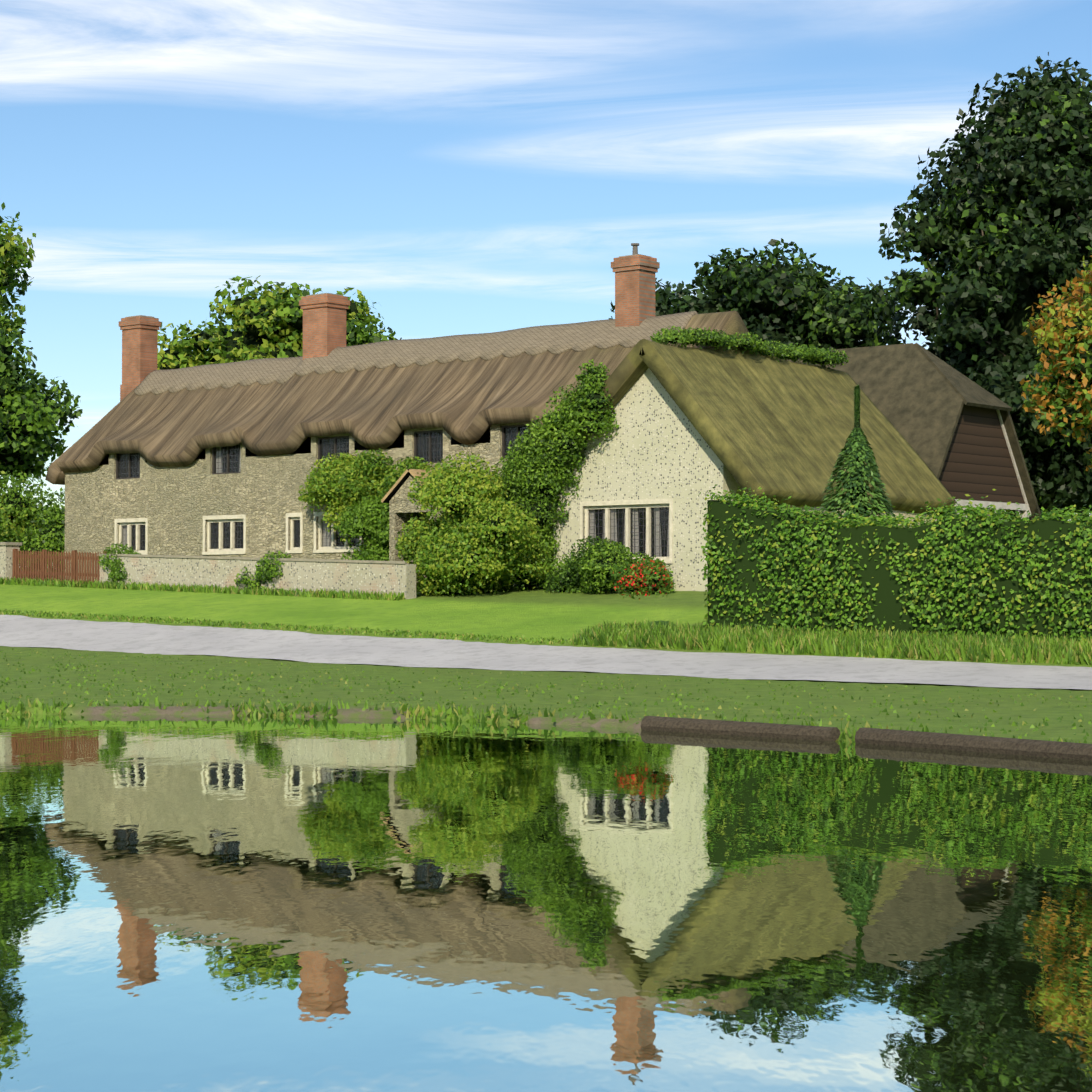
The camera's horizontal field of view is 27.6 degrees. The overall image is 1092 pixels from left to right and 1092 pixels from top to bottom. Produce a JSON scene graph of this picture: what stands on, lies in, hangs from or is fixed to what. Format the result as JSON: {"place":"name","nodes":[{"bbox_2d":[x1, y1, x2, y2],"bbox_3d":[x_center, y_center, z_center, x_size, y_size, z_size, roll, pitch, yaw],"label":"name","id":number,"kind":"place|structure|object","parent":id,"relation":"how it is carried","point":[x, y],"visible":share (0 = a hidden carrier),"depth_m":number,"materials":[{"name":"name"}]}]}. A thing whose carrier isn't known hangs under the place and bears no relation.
{"place":"outdoors","nodes":[
{"label":"outdoors","id":0,"kind":"place"},
{"bbox_2d":[0,202,35,341],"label":"tree","id":1,"kind":"object","parent":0,"point":[15,256],"depth_m":94.05,"materials":[{"name":"green plant"}]},
{"bbox_2d":[98,542,140,585],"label":"shrub","id":2,"kind":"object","parent":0,"point":[114,571],"depth_m":67.74,"materials":[{"name":"green plant"}]},
{"bbox_2d":[234,550,290,590],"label":"shrub","id":3,"kind":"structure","parent":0,"point":[262,573],"depth_m":63.47,"materials":[{"name":"green plant"}]},
{"bbox_2d":[65,423,589,587],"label":"house walls","id":4,"kind":"structure","parent":0,"point":[174,505],"depth_m":73.27,"materials":[{"name":"beige stone"}]},
{"bbox_2d":[335,494,388,560],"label":"shrub","id":5,"kind":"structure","parent":4,"relation":"attached to","point":[377,524],"depth_m":66.59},
{"bbox_2d":[298,448,440,540],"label":"climbing plant","id":6,"kind":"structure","parent":4,"relation":"attached to","point":[339,476],"depth_m":67.69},
{"bbox_2d":[114,424,672,563],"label":"house windows","id":7,"kind":"structure","parent":4,"relation":"in","point":[646,526],"depth_m":69.21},
{"bbox_2d":[381,469,443,582],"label":"house porch","id":8,"kind":"object","parent":4,"relation":"attached to","point":[395,497],"visible":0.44,"depth_m":65.70,"materials":[{"name":"beige stone"}]},
{"bbox_2d":[45,311,956,513],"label":"thatched roof","id":9,"kind":"structure","parent":4,"relation":"on","point":[771,427],"depth_m":66.02,"materials":[{"name":"brown wicker"}]},
{"bbox_2d":[119,315,160,400],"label":"chimney","id":10,"kind":"object","parent":9,"relation":"on","point":[139,346],"visible":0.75,"depth_m":79.78,"materials":[{"name":"brick"}]},
{"bbox_2d":[299,293,349,359],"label":"chimney","id":11,"kind":"object","parent":9,"relation":"on","point":[324,324],"visible":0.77,"depth_m":73.82,"materials":[{"name":"brick"}]},
{"bbox_2d":[611,243,659,326],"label":"chimney","id":12,"kind":"object","parent":9,"relation":"on","point":[635,271],"visible":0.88,"depth_m":65.70,"materials":[{"name":"brick"}]},
{"bbox_2d":[134,311,697,395],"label":"roof ridge","id":13,"kind":"structure","parent":0,"point":[561,338],"depth_m":70.63,"materials":[{"name":"beige wicker"}]},
{"bbox_2d":[0,714,1091,1091],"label":"pond water","id":14,"kind":"structure","parent":0,"point":[272,904],"depth_m":13.30,"materials":[{"name":"blue liquid"}]},
{"bbox_2d":[0,569,1091,743],"bbox_3d":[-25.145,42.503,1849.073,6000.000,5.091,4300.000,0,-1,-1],"label":"terrain","id":15,"kind":"structure","parent":0,"point":[537,613],"depth_m":42.09,"materials":[{"name":"green plant"}]},
{"bbox_2d":[0,503,24,554],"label":"garden shrubs","id":16,"kind":"object","parent":15,"relation":"on","point":[5,534],"visible":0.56,"depth_m":79.29,"materials":[{"name":"green plant"}]},
{"bbox_2d":[0,470,56,576],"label":"garden shrubs","id":17,"kind":"object","parent":15,"relation":"on","point":[33,502],"depth_m":82.17,"materials":[{"name":"green plant"}]},
{"bbox_2d":[0,315,82,490],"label":"tree","id":18,"kind":"object","parent":15,"relation":"on","point":[44,427],"depth_m":86.90,"materials":[{"name":"green plant"}]},
{"bbox_2d":[18,487,64,579],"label":"garden shrubs","id":19,"kind":"object","parent":15,"relation":"on","point":[50,544],"depth_m":79.74,"materials":[{"name":"green plant"}]},
{"bbox_2d":[0,576,405,600],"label":"grass strip","id":20,"kind":"object","parent":15,"relation":"on","point":[330,593],"visible":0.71,"depth_m":64.69,"materials":[{"name":"green plant"}]},
{"bbox_2d":[0,542,415,598],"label":"garden wall","id":21,"kind":"structure","parent":15,"relation":"on","point":[373,576],"depth_m":63.62,"materials":[{"name":"stone"}]},
{"bbox_2d":[12,549,107,583],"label":"picket fence","id":22,"kind":"object","parent":21,"relation":"attached to","point":[24,565],"visible":0.67,"depth_m":69.91,"materials":[{"name":"brown wood"}]},
{"bbox_2d":[157,276,401,369],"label":"tree","id":23,"kind":"object","parent":15,"relation":"on","point":[276,303],"depth_m":112.69,"materials":[{"name":"green plant"}]},
{"bbox_2d":[205,329,301,363],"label":"tree foliage","id":24,"kind":"object","parent":23,"relation":"attached to","point":[249,339],"visible":0.04,"depth_m":113.48,"materials":[{"name":"green plant"}]},
{"bbox_2d":[395,451,551,596],"bbox_3d":[-1.938,-0.324,61.788,4.218,4.602,4.883,1,-2,-30],"label":"bush","id":25,"kind":"object","parent":15,"relation":"on","point":[448,527],"depth_m":60.72,"materials":[{"name":"green plant"}]},
{"bbox_2d":[0,609,1086,664],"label":"road edge grass","id":26,"kind":"structure","parent":15,"relation":"on","point":[539,640],"depth_m":55.04,"materials":[{"name":"green plant"}]},
{"bbox_2d":[0,696,1087,743],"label":"waterline grass","id":27,"kind":"structure","parent":15,"relation":"on","point":[418,711],"depth_m":34.27,"materials":[{"name":"green plant"}]},
{"bbox_2d":[0,649,1091,703],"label":"short grass","id":28,"kind":"structure","parent":15,"relation":"on","point":[828,690],"depth_m":41.76,"materials":[{"name":"green plant"}]},
{"bbox_2d":[0,615,1091,689],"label":"road lane","id":29,"kind":"structure","parent":15,"relation":"on","point":[26,631],"depth_m":48.16,"materials":[{"name":"grey asphalt"}]},
{"bbox_2d":[490,359,618,589],"bbox_3d":[0.066,-1.711,62.490,4.697,6.817,2.117,-1,-2,33],"label":"climbing ivy","id":30,"kind":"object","parent":15,"relation":"on","point":[518,468],"depth_m":61.94,"materials":[{"name":"green plant"}]},
{"bbox_2d":[543,535,676,594],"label":"plants","id":31,"kind":"object","parent":15,"relation":"on","point":[583,566],"depth_m":59.66,"materials":[{"name":"green plant"}]},
{"bbox_2d":[610,557,673,599],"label":"flowers","id":32,"kind":"object","parent":15,"relation":"on","point":[647,583],"depth_m":49.42,"materials":[{"name":"plant"}]},
{"bbox_2d":[609,238,911,349],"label":"broadleaf tree","id":33,"kind":"object","parent":15,"relation":"on","point":[810,281],"depth_m":96.03,"materials":[{"name":"green plant"}]},
{"bbox_2d":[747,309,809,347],"bbox_3d":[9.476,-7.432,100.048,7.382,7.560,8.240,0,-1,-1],"label":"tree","id":34,"kind":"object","parent":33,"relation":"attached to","point":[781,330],"visible":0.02,"depth_m":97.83,"materials":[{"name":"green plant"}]},
{"bbox_2d":[572,619,1091,665],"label":"tall grass","id":35,"kind":"structure","parent":15,"relation":"on","point":[917,646],"depth_m":45.55,"materials":[{"name":"green plant"}]},
{"bbox_2d":[820,385,896,525],"bbox_3d":[7.453,-1.100,53.101,1.955,5.519,1.956,0,-1,-1],"label":"topiary","id":36,"kind":"object","parent":15,"relation":"on","point":[857,438],"depth_m":52.78,"materials":[{"name":"green plant"}]},
{"bbox_2d":[641,716,1091,760],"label":"pond edge logs","id":37,"kind":"object","parent":15,"relation":"on","point":[996,745],"visible":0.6,"depth_m":28.06,"materials":[{"name":"brown wood"}]},
{"bbox_2d":[698,484,1091,641],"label":"beech hedge","id":38,"kind":"object","parent":15,"relation":"on","point":[889,608],"depth_m":46.03,"materials":[{"name":"green plant"}]},
{"bbox_2d":[786,343,1040,521],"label":"barn","id":39,"kind":"structure","parent":15,"relation":"on","point":[955,428],"depth_m":72.95,"materials":[{"name":"thatch"},{"name":"dark wood boards"},{"name":"white paint"}]},
{"bbox_2d":[877,52,1091,521],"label":"tall tree","id":40,"kind":"object","parent":15,"relation":"on","point":[1070,166],"depth_m":86.86,"materials":[{"name":"green plant"}]},
{"bbox_2d":[963,196,1088,502],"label":"tree","id":41,"kind":"object","parent":40,"relation":"attached to","point":[1012,320],"visible":0.08,"depth_m":87.80,"materials":[{"name":"green plant"}]},
{"bbox_2d":[1020,246,1091,471],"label":"autumn tree","id":42,"kind":"object","parent":15,"relation":"on","point":[1065,351],"depth_m":60.84,"materials":[{"name":"orange plant"}]},
{"bbox_2d":[0,0,1091,563],"label":"sky","id":43,"kind":"structure","parent":0,"point":[462,167],"materials":[{"name":"blue"}]},
{"bbox_2d":[554,368,835,590],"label":"house gable walls","id":44,"kind":"structure","parent":0,"point":[657,446],"depth_m":60.58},
{"bbox_2d":[650,325,848,368],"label":"ivy","id":45,"kind":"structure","parent":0,"point":[685,337],"depth_m":63.39,"materials":[{"name":"green plant"}]},
{"bbox_2d":[776,505,936,527],"bbox_3d":[8.739,0.585,63.054,1.250,3.250,7.200,-1,-2,39],"label":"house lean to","id":46,"kind":"object","parent":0,"point":[897,512],"depth_m":63.73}
]}

